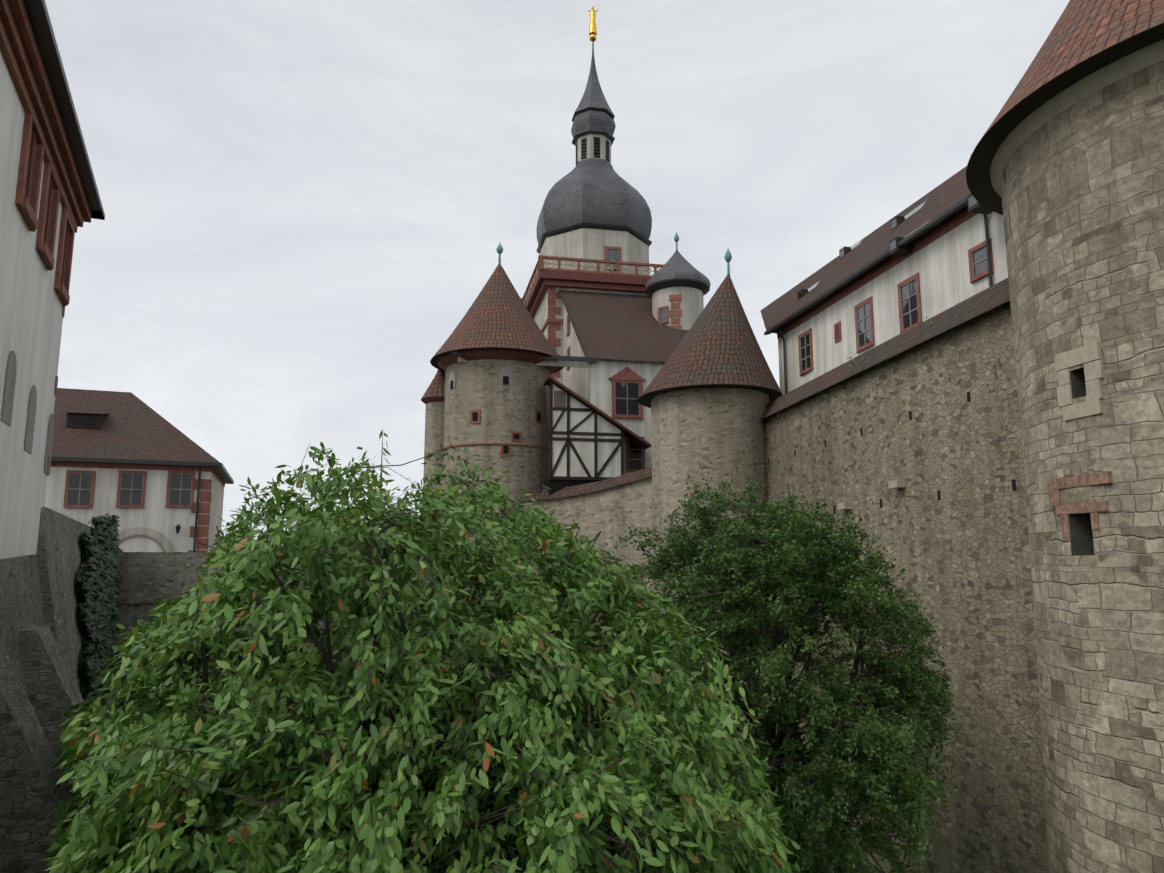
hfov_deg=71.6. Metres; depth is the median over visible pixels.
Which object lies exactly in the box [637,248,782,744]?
tower
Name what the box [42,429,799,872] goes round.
cherry tree
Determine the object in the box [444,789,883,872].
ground
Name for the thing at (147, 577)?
moat outer wall
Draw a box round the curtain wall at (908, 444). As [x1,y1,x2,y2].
[760,278,1047,872]
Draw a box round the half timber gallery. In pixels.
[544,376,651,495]
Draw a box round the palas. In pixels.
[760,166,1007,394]
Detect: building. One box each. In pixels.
[0,0,130,872]
[44,388,233,551]
[452,290,688,473]
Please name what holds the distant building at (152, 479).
on the ground
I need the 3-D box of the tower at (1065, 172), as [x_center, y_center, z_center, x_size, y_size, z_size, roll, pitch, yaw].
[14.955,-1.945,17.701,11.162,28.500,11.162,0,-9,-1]
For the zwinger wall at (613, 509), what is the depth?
41.79 m
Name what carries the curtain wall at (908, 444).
on the ground
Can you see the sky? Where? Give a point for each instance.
(303, 202)
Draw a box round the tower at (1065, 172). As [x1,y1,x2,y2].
[966,0,1163,872]
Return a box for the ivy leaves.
[73,513,122,711]
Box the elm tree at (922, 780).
[593,453,959,872]
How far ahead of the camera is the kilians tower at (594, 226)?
58.25 m
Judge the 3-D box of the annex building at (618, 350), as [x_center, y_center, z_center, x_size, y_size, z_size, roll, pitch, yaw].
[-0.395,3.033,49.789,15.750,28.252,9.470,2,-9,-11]
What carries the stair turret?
on the annex building at (618, 350)
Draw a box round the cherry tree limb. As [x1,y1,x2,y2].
[39,642,800,872]
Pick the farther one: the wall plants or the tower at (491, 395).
the tower at (491, 395)
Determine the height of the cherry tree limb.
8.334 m
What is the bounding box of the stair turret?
[645,231,710,329]
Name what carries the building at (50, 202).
on the ground
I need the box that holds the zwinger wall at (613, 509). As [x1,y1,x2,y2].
[421,467,652,737]
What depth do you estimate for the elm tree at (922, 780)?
16.13 m
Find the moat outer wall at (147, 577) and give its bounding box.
[36,506,523,839]
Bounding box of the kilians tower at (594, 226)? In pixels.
[521,6,663,413]
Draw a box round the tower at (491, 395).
[421,243,563,550]
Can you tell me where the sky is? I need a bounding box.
[45,0,1069,550]

